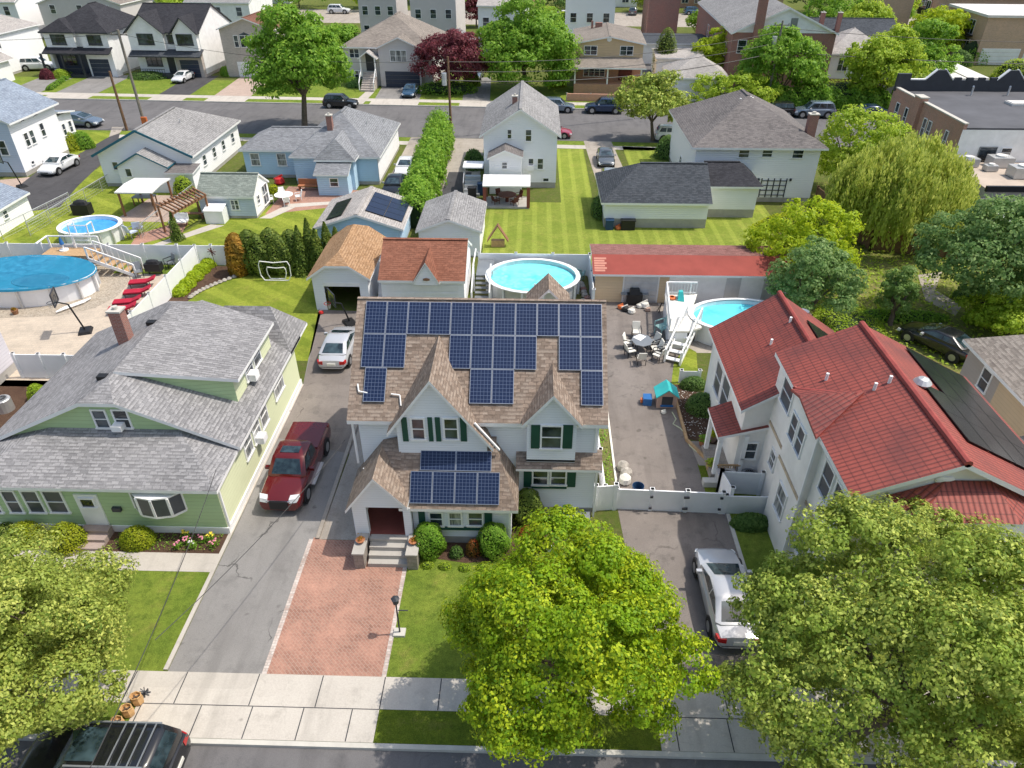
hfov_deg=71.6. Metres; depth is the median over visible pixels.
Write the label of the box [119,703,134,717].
yard bag
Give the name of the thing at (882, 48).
tree
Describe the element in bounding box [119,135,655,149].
side walk
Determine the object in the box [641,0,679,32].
brick terrace
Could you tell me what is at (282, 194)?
garden table
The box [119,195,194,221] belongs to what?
canopy patio
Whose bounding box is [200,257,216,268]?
shrub
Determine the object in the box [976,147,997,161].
window
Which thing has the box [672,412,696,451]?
garden hose
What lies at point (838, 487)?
window
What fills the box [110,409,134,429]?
window
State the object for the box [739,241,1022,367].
weeds
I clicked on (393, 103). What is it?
driveway apron
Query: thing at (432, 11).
window
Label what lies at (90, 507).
door
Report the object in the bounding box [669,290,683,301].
pool float
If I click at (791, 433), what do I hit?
window
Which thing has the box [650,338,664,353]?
patio chair
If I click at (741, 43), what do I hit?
window
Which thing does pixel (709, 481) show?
stepping block
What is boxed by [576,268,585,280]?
patio chair
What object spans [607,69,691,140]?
maple tree
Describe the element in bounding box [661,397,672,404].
window
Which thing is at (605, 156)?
parked car
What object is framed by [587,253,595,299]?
fence
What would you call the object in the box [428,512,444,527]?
window
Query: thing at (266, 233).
arborvitae
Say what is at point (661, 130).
parked suv
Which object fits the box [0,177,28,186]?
orange patio
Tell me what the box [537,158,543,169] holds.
window
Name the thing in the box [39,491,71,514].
window
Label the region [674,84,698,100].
garage door
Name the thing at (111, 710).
verge lawn
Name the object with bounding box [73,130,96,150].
bush
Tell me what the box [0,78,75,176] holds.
house
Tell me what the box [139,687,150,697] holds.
twig bundle
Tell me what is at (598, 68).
power line
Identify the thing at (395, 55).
window
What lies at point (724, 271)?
garage row
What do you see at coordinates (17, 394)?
shade bed
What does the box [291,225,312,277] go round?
arborvitae
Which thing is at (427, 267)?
garage
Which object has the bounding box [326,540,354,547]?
paver landing
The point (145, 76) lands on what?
bush
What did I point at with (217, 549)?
bed
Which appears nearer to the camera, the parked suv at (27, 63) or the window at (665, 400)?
the window at (665, 400)
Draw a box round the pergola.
[155,187,208,232]
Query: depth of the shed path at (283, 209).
61.01 m
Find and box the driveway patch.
[442,172,471,194]
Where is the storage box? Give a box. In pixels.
[203,203,228,223]
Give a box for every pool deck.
[35,235,106,263]
[663,281,701,348]
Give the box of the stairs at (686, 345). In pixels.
[663,304,702,365]
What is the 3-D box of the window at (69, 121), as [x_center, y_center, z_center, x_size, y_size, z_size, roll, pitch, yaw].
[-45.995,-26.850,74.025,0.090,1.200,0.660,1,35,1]
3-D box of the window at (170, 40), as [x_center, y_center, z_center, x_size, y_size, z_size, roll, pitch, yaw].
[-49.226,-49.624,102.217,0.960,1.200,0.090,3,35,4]
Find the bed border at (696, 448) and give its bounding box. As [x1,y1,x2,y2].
[676,400,703,457]
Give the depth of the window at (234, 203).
58.15 m
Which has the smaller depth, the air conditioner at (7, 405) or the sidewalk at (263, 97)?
the air conditioner at (7, 405)
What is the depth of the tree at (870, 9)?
114.06 m
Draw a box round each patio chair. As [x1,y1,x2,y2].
[121,225,139,239]
[131,222,144,235]
[131,261,144,278]
[163,252,175,269]
[282,197,289,206]
[294,189,301,201]
[490,195,499,203]
[510,197,518,205]
[514,189,522,197]
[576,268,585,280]
[622,332,633,348]
[623,342,636,356]
[631,321,641,336]
[636,351,647,365]
[646,331,661,349]
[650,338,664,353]
[651,347,664,361]
[654,315,666,333]
[660,339,672,351]
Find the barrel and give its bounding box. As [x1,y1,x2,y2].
[632,481,643,488]
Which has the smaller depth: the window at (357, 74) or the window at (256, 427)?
the window at (256, 427)
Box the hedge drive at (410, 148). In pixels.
[392,137,419,172]
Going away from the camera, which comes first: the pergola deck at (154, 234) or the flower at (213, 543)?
the flower at (213, 543)
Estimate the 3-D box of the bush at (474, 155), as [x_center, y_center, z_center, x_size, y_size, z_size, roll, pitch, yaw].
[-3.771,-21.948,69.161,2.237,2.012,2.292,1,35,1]
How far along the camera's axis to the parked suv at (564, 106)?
87.26 m
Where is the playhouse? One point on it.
(666, 394)
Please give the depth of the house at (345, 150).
65.52 m
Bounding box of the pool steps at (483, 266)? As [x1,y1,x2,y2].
[471,248,493,297]
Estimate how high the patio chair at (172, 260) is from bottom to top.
0.990 m
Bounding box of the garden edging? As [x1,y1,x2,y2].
[608,413,616,481]
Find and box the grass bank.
[20,166,109,235]
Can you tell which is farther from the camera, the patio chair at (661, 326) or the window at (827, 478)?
the patio chair at (661, 326)
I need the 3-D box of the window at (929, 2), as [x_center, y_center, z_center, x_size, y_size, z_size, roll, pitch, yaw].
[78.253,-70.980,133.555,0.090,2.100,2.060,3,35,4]
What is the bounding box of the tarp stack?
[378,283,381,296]
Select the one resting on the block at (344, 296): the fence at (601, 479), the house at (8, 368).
the house at (8, 368)
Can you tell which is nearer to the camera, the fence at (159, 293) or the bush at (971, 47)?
the fence at (159, 293)
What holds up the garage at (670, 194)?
on the block at (344, 296)
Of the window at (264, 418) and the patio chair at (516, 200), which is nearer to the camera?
the window at (264, 418)
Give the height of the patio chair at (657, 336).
0.900 m
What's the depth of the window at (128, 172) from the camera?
62.90 m
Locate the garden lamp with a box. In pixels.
[391,595,407,636]
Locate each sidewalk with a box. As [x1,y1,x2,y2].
[2,670,1020,756]
[37,92,634,105]
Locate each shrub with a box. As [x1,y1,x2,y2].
[172,283,190,297]
[178,276,196,288]
[186,269,203,281]
[193,263,210,274]
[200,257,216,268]
[750,212,825,232]
[813,304,887,335]
[859,308,951,323]
[952,290,987,304]
[961,309,992,328]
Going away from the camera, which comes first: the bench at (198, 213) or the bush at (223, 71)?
the bench at (198, 213)
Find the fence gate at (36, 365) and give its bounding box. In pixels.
[9,352,72,377]
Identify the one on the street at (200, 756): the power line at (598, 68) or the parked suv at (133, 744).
the parked suv at (133, 744)
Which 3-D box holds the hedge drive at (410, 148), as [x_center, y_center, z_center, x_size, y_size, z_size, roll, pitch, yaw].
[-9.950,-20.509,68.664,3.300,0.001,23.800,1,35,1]
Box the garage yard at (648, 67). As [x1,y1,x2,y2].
[642,65,690,103]
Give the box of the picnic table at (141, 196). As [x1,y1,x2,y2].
[131,194,157,205]
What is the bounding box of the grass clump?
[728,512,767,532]
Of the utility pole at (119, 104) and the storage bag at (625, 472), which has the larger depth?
the utility pole at (119, 104)
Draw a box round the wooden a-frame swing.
[487,223,508,246]
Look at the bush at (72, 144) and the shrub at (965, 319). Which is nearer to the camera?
the shrub at (965, 319)
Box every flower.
[173,540,181,549]
[180,529,189,538]
[182,535,190,545]
[187,540,196,548]
[198,534,207,542]
[205,532,214,542]
[208,538,219,547]
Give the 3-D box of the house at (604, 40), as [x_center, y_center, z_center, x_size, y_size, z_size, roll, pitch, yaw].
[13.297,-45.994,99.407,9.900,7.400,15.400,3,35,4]
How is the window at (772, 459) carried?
in the house at (806, 408)
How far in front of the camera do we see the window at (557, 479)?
29.45 m
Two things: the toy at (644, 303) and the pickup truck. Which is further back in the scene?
the toy at (644, 303)
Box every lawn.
[0,169,199,244]
[0,700,135,733]
[3,569,209,670]
[12,77,735,103]
[69,132,109,154]
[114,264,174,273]
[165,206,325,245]
[189,272,332,360]
[374,710,661,750]
[386,545,631,681]
[482,149,600,266]
[596,205,771,245]
[623,147,668,164]
[671,348,697,383]
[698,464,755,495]
[730,514,1019,690]
[903,725,1022,759]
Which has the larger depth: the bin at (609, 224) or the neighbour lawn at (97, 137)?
the neighbour lawn at (97, 137)
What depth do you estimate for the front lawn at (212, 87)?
97.95 m
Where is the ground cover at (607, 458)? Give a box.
[599,429,612,483]
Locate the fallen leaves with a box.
[679,390,705,435]
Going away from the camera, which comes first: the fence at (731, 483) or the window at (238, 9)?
the fence at (731, 483)
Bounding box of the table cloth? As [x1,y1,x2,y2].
[634,334,645,340]
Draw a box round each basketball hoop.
[0,155,28,188]
[46,287,93,335]
[324,288,355,325]
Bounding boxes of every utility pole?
[108,71,127,129]
[110,29,147,123]
[441,56,451,122]
[769,20,789,86]
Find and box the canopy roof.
[877,64,988,93]
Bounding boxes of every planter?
[10,307,18,314]
[699,434,710,446]
[705,457,713,469]
[710,429,716,442]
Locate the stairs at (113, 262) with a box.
[83,240,143,275]
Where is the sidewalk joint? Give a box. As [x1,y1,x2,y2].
[124,671,841,751]
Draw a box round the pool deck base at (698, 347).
[658,303,812,352]
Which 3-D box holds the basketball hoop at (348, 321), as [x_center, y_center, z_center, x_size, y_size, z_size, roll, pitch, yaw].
[-10.561,-4.655,43.419,1.817,2.513,1.184,-20,39,-27]
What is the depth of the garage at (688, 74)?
91.15 m
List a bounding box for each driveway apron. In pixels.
[45,95,91,98]
[148,97,185,100]
[205,98,247,101]
[369,101,418,104]
[459,103,488,105]
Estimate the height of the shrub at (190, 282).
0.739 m
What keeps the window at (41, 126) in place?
in the house at (35, 127)
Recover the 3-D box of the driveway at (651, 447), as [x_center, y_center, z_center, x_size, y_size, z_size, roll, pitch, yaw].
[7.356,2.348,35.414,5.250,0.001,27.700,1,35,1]
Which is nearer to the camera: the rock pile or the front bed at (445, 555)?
the front bed at (445, 555)
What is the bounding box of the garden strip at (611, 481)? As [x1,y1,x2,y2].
[598,429,614,484]
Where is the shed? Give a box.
[195,172,270,217]
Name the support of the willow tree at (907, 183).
on the dirt yard at (941, 289)
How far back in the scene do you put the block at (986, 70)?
107.40 m
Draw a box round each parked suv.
[18,719,190,767]
[19,56,53,71]
[322,93,358,108]
[327,4,350,13]
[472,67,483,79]
[545,96,574,113]
[584,96,623,114]
[628,6,636,14]
[654,124,672,139]
[683,6,697,14]
[771,101,795,115]
[794,100,836,118]
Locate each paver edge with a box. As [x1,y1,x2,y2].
[262,539,312,673]
[381,567,406,676]
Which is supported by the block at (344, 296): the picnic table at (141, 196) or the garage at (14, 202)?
the garage at (14, 202)
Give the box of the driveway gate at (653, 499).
[616,486,726,513]
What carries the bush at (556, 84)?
on the front lawn at (212, 87)
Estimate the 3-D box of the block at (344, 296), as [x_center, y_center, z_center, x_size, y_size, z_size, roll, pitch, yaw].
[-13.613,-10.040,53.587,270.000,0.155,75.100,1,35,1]
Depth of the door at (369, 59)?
98.02 m
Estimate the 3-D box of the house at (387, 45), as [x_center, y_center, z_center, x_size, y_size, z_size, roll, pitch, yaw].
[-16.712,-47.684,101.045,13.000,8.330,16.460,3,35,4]
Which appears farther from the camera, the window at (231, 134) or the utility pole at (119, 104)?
the utility pole at (119, 104)
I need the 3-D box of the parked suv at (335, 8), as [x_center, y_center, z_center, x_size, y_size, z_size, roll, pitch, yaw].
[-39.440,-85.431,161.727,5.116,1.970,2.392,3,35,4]
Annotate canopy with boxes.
[114,178,174,216]
[483,174,529,208]
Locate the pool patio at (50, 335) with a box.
[0,274,163,386]
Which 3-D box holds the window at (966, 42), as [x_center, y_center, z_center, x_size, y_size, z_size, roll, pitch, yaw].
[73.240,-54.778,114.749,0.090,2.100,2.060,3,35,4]
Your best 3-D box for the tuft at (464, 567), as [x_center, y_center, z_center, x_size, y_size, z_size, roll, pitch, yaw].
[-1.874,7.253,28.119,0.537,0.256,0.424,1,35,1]
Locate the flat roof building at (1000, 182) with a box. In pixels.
[971,162,1023,197]
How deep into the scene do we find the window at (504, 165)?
62.09 m
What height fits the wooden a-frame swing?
1.750 m
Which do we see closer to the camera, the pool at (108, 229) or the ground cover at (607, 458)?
the ground cover at (607, 458)
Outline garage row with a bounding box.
[590,244,794,302]
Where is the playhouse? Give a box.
[654,380,679,407]
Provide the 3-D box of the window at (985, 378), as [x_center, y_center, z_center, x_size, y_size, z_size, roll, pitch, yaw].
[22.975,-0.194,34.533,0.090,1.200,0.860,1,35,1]
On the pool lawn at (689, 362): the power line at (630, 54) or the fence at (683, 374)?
the fence at (683, 374)
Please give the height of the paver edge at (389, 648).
0.001 m
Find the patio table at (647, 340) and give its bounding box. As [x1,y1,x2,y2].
[631,334,652,350]
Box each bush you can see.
[0,521,12,537]
[6,520,45,551]
[26,383,42,400]
[39,68,55,79]
[45,85,53,90]
[46,521,88,558]
[53,68,71,78]
[65,131,79,152]
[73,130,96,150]
[119,525,157,552]
[127,70,167,80]
[172,176,195,198]
[220,66,229,76]
[268,184,277,193]
[346,76,361,87]
[412,521,446,561]
[417,80,478,95]
[449,545,463,560]
[462,148,483,170]
[463,70,480,86]
[465,538,481,557]
[476,522,510,561]
[512,487,544,526]
[516,525,534,543]
[547,73,566,86]
[591,195,602,220]
[653,134,670,160]
[679,376,705,391]
[685,391,710,418]
[812,78,889,93]
[949,49,973,66]
[963,41,989,64]
[990,58,1023,76]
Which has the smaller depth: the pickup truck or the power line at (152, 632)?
the power line at (152, 632)
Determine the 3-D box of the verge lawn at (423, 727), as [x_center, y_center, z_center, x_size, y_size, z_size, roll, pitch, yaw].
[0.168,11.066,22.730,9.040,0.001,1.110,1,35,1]
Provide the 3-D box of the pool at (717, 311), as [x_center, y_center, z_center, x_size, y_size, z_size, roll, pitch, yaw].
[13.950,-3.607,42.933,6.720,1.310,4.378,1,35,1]
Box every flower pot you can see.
[356,533,365,543]
[408,536,417,544]
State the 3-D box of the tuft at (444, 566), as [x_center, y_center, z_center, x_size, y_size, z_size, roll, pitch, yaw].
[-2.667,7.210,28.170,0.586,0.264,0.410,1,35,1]
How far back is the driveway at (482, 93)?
95.92 m
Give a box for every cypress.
[168,211,185,242]
[652,27,676,71]
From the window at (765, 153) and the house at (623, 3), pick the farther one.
the house at (623, 3)
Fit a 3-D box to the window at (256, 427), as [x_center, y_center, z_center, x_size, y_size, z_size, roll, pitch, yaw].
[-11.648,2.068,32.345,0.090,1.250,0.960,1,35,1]
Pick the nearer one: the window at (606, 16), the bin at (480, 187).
the bin at (480, 187)
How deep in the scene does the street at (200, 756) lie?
22.05 m
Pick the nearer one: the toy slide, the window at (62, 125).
the toy slide
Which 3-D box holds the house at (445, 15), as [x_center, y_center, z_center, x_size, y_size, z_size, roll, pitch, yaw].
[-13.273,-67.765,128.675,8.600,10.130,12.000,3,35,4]
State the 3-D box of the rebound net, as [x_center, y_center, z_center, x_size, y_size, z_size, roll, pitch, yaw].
[-16.305,-7.853,48.961,2.212,1.480,0.320,1,35,1]
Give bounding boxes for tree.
[0,522,139,767]
[153,0,183,2]
[241,1,355,125]
[274,0,325,7]
[323,22,360,54]
[407,27,496,81]
[437,504,724,767]
[465,0,477,26]
[474,0,585,88]
[541,0,565,7]
[543,6,564,27]
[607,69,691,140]
[631,0,643,4]
[685,9,697,30]
[687,70,786,103]
[691,26,727,66]
[709,489,1023,767]
[733,22,830,98]
[740,195,865,290]
[763,234,868,313]
[786,0,827,12]
[801,0,862,16]
[816,104,915,175]
[819,129,980,255]
[840,23,935,94]
[843,0,905,24]
[856,0,923,9]
[873,264,920,325]
[896,17,963,73]
[904,5,973,49]
[909,2,917,18]
[911,193,1023,303]
[954,282,1023,335]
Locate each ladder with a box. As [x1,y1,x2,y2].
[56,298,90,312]
[67,221,94,243]
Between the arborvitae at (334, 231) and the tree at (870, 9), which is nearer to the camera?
the arborvitae at (334, 231)
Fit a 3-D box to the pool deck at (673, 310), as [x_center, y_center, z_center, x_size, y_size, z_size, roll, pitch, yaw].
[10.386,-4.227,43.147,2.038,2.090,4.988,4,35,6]
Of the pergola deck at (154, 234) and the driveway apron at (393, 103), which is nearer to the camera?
the pergola deck at (154, 234)
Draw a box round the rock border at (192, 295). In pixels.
[188,274,244,298]
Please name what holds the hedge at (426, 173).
on the block at (344, 296)
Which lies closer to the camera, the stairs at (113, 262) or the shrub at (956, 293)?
the shrub at (956, 293)
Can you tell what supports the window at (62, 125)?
in the house at (35, 127)
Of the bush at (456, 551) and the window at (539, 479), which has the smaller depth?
the bush at (456, 551)
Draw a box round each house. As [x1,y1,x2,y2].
[0,0,44,37]
[0,14,48,80]
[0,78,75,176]
[0,300,306,550]
[0,332,16,384]
[35,0,152,26]
[38,1,139,77]
[91,107,240,193]
[123,2,231,78]
[183,0,272,22]
[216,8,284,76]
[238,106,400,195]
[272,0,291,3]
[341,11,447,91]
[345,273,607,569]
[358,0,407,32]
[410,0,465,33]
[463,80,560,196]
[476,0,528,53]
[565,0,615,49]
[572,21,646,93]
[615,0,636,6]
[668,89,828,201]
[679,0,698,7]
[701,290,1023,644]
[809,11,895,37]
[827,27,871,82]
[913,0,932,9]
[960,334,1023,441]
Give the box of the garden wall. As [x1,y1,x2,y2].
[566,92,614,100]
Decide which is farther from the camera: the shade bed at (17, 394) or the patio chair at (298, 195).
the patio chair at (298, 195)
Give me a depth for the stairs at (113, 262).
49.67 m
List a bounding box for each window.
[0,140,10,155]
[0,490,26,514]
[0,505,5,514]
[1,209,9,219]
[2,6,11,15]
[18,491,48,514]
[22,132,31,147]
[28,129,37,144]
[38,122,47,137]
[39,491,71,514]
[49,5,56,13]
[49,34,66,44]
[60,123,66,135]
[62,54,78,65]
[67,120,74,132]
[86,35,102,45]
[89,409,110,429]
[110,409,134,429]
[111,161,117,170]
[124,168,133,176]
[128,493,187,518]
[136,34,154,44]
[145,57,163,66]
[166,35,173,43]
[175,34,193,45]
[201,153,207,166]
[211,146,216,158]
[220,139,226,151]
[230,132,235,143]
[230,199,240,210]
[233,35,239,47]
[235,7,242,16]
[239,35,250,47]
[243,433,255,462]
[249,153,261,165]
[251,418,261,446]
[256,193,260,204]
[259,404,270,430]
[273,374,285,402]
[276,153,287,165]
[329,178,339,186]
[349,48,359,57]
[354,70,362,77]
[362,6,368,14]
[374,6,380,14]
[387,6,393,14]
[389,50,406,61]
[410,417,426,440]
[415,9,421,18]
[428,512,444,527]
[430,9,436,18]
[442,417,459,440]
[445,9,451,18]
[447,512,463,527]
[467,513,483,527]
[482,17,488,25]
[501,162,507,168]
[507,129,511,138]
[525,129,531,141]
[528,158,533,164]
[531,472,548,486]
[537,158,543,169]
[539,425,562,450]
[549,472,566,486]
[570,13,576,22]
[583,69,604,76]
[584,45,597,54]
[586,13,592,22]
[603,13,609,22]
[620,46,633,55]
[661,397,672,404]
[712,358,723,400]
[717,373,730,404]
[736,40,746,52]
[737,150,749,157]
[744,442,759,460]
[761,150,773,157]
[766,446,776,473]
[771,479,787,522]
[778,377,794,416]
[785,410,799,445]
[791,150,804,158]
[792,422,806,459]
[794,516,810,555]
[815,457,836,505]
[829,479,846,526]
[836,57,847,70]
[893,102,900,118]
[902,107,908,125]
[919,117,927,136]
[924,0,931,11]
[925,120,932,138]
[941,130,949,144]
[962,37,969,48]
[967,18,976,34]
[975,365,993,394]
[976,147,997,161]
[1000,148,1012,154]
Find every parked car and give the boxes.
[37,153,79,174]
[70,111,103,128]
[171,70,194,82]
[317,326,354,368]
[382,173,405,194]
[394,156,412,175]
[401,83,419,97]
[557,126,571,138]
[596,147,615,166]
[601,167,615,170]
[692,548,759,648]
[852,103,887,114]
[897,321,971,363]
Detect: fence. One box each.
[0,192,71,239]
[0,241,225,264]
[25,174,110,235]
[127,244,199,318]
[138,183,193,237]
[478,251,590,275]
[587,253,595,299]
[592,482,618,511]
[598,439,607,485]
[678,369,701,382]
[716,468,765,495]
[722,493,768,513]
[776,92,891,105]
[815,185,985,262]
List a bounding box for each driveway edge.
[163,384,303,669]
[726,514,783,685]
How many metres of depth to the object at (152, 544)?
29.23 m
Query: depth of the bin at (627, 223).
56.42 m
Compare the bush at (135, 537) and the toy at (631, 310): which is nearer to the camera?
the bush at (135, 537)
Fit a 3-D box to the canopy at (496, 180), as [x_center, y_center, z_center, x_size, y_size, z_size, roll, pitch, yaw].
[-0.431,-16.762,61.024,4.000,2.500,2.900,1,35,1]
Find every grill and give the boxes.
[70,199,93,215]
[143,259,163,273]
[621,287,648,303]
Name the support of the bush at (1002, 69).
on the block at (986, 70)
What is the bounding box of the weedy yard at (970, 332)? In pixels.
[796,302,1023,373]
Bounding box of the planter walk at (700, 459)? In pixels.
[691,441,714,464]
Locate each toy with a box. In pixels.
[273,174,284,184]
[628,306,635,313]
[640,299,648,308]
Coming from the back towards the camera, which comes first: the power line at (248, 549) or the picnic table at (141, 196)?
the picnic table at (141, 196)
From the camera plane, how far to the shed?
58.21 m
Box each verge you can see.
[43,95,840,111]
[76,130,857,150]
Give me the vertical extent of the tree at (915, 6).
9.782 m
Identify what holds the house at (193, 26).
on the block at (986, 70)
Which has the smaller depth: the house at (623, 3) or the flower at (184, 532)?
the flower at (184, 532)
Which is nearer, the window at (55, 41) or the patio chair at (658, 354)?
the patio chair at (658, 354)
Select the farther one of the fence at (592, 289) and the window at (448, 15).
the window at (448, 15)
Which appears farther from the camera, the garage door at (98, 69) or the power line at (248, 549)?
the garage door at (98, 69)
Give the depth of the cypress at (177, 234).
54.49 m
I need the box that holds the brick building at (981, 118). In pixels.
[885,69,1023,161]
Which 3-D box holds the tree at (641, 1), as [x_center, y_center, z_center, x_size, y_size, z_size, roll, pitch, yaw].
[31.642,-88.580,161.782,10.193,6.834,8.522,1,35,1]
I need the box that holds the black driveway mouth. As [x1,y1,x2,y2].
[109,127,123,136]
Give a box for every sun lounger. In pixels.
[107,301,135,314]
[111,294,140,307]
[122,284,150,297]
[128,275,155,288]
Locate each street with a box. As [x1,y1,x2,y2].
[0,740,991,767]
[52,99,884,146]
[298,10,916,26]
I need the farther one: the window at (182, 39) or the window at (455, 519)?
the window at (182, 39)
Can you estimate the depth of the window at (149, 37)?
101.85 m
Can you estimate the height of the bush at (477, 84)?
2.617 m
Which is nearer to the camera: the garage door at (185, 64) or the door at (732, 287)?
the door at (732, 287)
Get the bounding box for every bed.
[0,264,129,317]
[0,380,44,427]
[27,530,227,553]
[169,266,231,300]
[422,513,568,562]
[673,384,717,444]
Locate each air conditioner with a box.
[0,394,14,414]
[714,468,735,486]
[741,468,757,472]
[959,155,980,166]
[982,163,999,171]
[984,153,1015,167]
[1005,163,1023,178]
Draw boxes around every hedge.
[396,106,455,228]
[752,78,892,109]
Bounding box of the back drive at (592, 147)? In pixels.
[584,141,622,178]
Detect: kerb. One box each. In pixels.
[6,734,1015,767]
[50,98,840,113]
[315,424,357,538]
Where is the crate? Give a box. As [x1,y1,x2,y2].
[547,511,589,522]
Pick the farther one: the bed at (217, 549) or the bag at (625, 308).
the bag at (625, 308)
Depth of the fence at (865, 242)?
52.96 m
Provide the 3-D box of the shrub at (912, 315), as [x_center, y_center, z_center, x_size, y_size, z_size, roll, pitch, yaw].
[24.421,-4.400,44.742,6.634,0.763,1.650,1,35,1]
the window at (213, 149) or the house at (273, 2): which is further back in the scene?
the house at (273, 2)
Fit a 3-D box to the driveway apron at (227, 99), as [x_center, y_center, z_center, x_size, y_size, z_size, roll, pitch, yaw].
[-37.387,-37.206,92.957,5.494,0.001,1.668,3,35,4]
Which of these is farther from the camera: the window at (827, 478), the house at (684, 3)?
the house at (684, 3)
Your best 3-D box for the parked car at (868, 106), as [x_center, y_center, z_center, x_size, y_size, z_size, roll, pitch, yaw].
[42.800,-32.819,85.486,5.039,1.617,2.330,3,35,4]
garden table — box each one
[274,191,292,197]
[498,191,515,201]
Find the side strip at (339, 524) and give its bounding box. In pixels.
[320,429,363,539]
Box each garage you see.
[0,182,33,235]
[306,224,384,309]
[312,186,412,242]
[378,237,471,297]
[415,190,486,256]
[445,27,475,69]
[595,160,763,227]
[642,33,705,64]
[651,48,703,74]
[662,53,727,101]
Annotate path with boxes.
[14,550,217,571]
[153,224,223,244]
[261,202,329,217]
[357,92,373,103]
[918,272,960,315]
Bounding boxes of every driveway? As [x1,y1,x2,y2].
[21,78,71,91]
[22,133,119,210]
[58,75,127,92]
[160,76,217,94]
[168,310,343,673]
[216,77,264,95]
[267,537,402,676]
[376,86,422,98]
[435,138,483,197]
[463,77,490,100]
[606,302,767,684]
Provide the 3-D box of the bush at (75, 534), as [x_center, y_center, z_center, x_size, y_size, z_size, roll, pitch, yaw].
[-18.192,6.158,28.897,1.705,1.188,1.516,1,35,1]
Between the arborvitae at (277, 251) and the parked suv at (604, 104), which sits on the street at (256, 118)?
the parked suv at (604, 104)
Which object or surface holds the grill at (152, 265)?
on the pool patio at (50, 335)
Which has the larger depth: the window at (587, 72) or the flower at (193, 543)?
the window at (587, 72)
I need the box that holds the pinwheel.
[207,248,216,269]
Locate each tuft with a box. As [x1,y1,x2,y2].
[420,561,434,569]
[438,562,451,570]
[458,563,470,572]
[475,563,489,571]
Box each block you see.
[0,130,1021,760]
[14,23,1000,105]
[154,0,929,15]
[702,477,716,487]
[854,0,913,25]
[917,0,1023,14]
[943,4,1023,64]
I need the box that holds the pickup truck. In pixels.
[259,422,330,510]
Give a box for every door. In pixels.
[73,494,109,524]
[89,59,112,75]
[167,58,176,72]
[179,60,201,76]
[237,62,257,76]
[261,182,269,205]
[322,282,359,286]
[365,53,376,70]
[385,71,419,86]
[386,284,457,297]
[618,69,631,80]
[623,277,658,301]
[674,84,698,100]
[701,85,724,99]
[723,278,741,297]
[760,278,776,299]
[978,48,1020,64]
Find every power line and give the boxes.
[0,34,109,40]
[90,470,215,767]
[122,34,436,62]
[155,440,344,639]
[449,32,777,61]
[450,53,772,81]
[455,44,768,71]
[781,51,1022,63]
[785,28,1007,41]
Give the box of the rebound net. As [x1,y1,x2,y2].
[258,261,290,280]
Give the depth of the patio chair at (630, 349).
40.83 m
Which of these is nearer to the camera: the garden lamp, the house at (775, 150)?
the garden lamp
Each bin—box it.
[467,186,476,197]
[477,182,482,194]
[605,218,613,229]
[621,218,635,229]
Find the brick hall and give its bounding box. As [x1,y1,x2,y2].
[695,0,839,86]
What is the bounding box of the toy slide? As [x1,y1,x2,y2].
[640,393,651,405]
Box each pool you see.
[0,255,100,308]
[56,215,125,243]
[485,258,580,298]
[688,298,763,346]
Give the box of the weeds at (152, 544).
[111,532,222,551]
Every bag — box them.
[110,715,124,720]
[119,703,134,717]
[129,691,143,705]
[617,460,631,484]
[621,304,628,311]
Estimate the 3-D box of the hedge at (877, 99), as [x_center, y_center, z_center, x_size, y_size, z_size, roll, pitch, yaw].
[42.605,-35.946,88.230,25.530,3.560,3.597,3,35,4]
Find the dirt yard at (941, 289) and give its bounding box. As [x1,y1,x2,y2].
[772,223,1010,303]
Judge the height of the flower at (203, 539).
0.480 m
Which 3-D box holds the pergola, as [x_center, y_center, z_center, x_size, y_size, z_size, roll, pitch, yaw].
[-25.956,-13.638,56.654,2.599,2.300,5.204,12,36,16]
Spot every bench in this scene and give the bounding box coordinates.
[168,213,188,225]
[182,212,203,218]
[298,178,317,190]
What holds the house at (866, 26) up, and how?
on the block at (986, 70)
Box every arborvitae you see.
[224,232,250,277]
[238,229,255,275]
[246,233,270,277]
[259,227,278,274]
[267,234,292,277]
[281,229,297,274]
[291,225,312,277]
[302,218,313,271]
[309,228,322,268]
[321,221,331,249]
[332,226,337,235]
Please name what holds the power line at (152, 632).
attached to the house at (154, 419)
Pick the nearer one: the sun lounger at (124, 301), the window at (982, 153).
the sun lounger at (124, 301)
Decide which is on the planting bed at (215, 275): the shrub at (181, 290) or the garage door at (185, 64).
the shrub at (181, 290)
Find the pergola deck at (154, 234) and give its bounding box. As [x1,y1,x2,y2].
[131,221,187,244]
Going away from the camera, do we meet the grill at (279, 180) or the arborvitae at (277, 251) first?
the arborvitae at (277, 251)
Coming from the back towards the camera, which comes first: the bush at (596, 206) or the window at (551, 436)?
the bush at (596, 206)
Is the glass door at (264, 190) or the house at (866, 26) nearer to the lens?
the glass door at (264, 190)
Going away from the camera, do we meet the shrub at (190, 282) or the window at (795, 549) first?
the window at (795, 549)
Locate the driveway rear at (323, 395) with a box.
[278,310,358,453]
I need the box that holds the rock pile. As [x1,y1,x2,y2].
[579,281,590,299]
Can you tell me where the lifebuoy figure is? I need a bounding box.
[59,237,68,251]

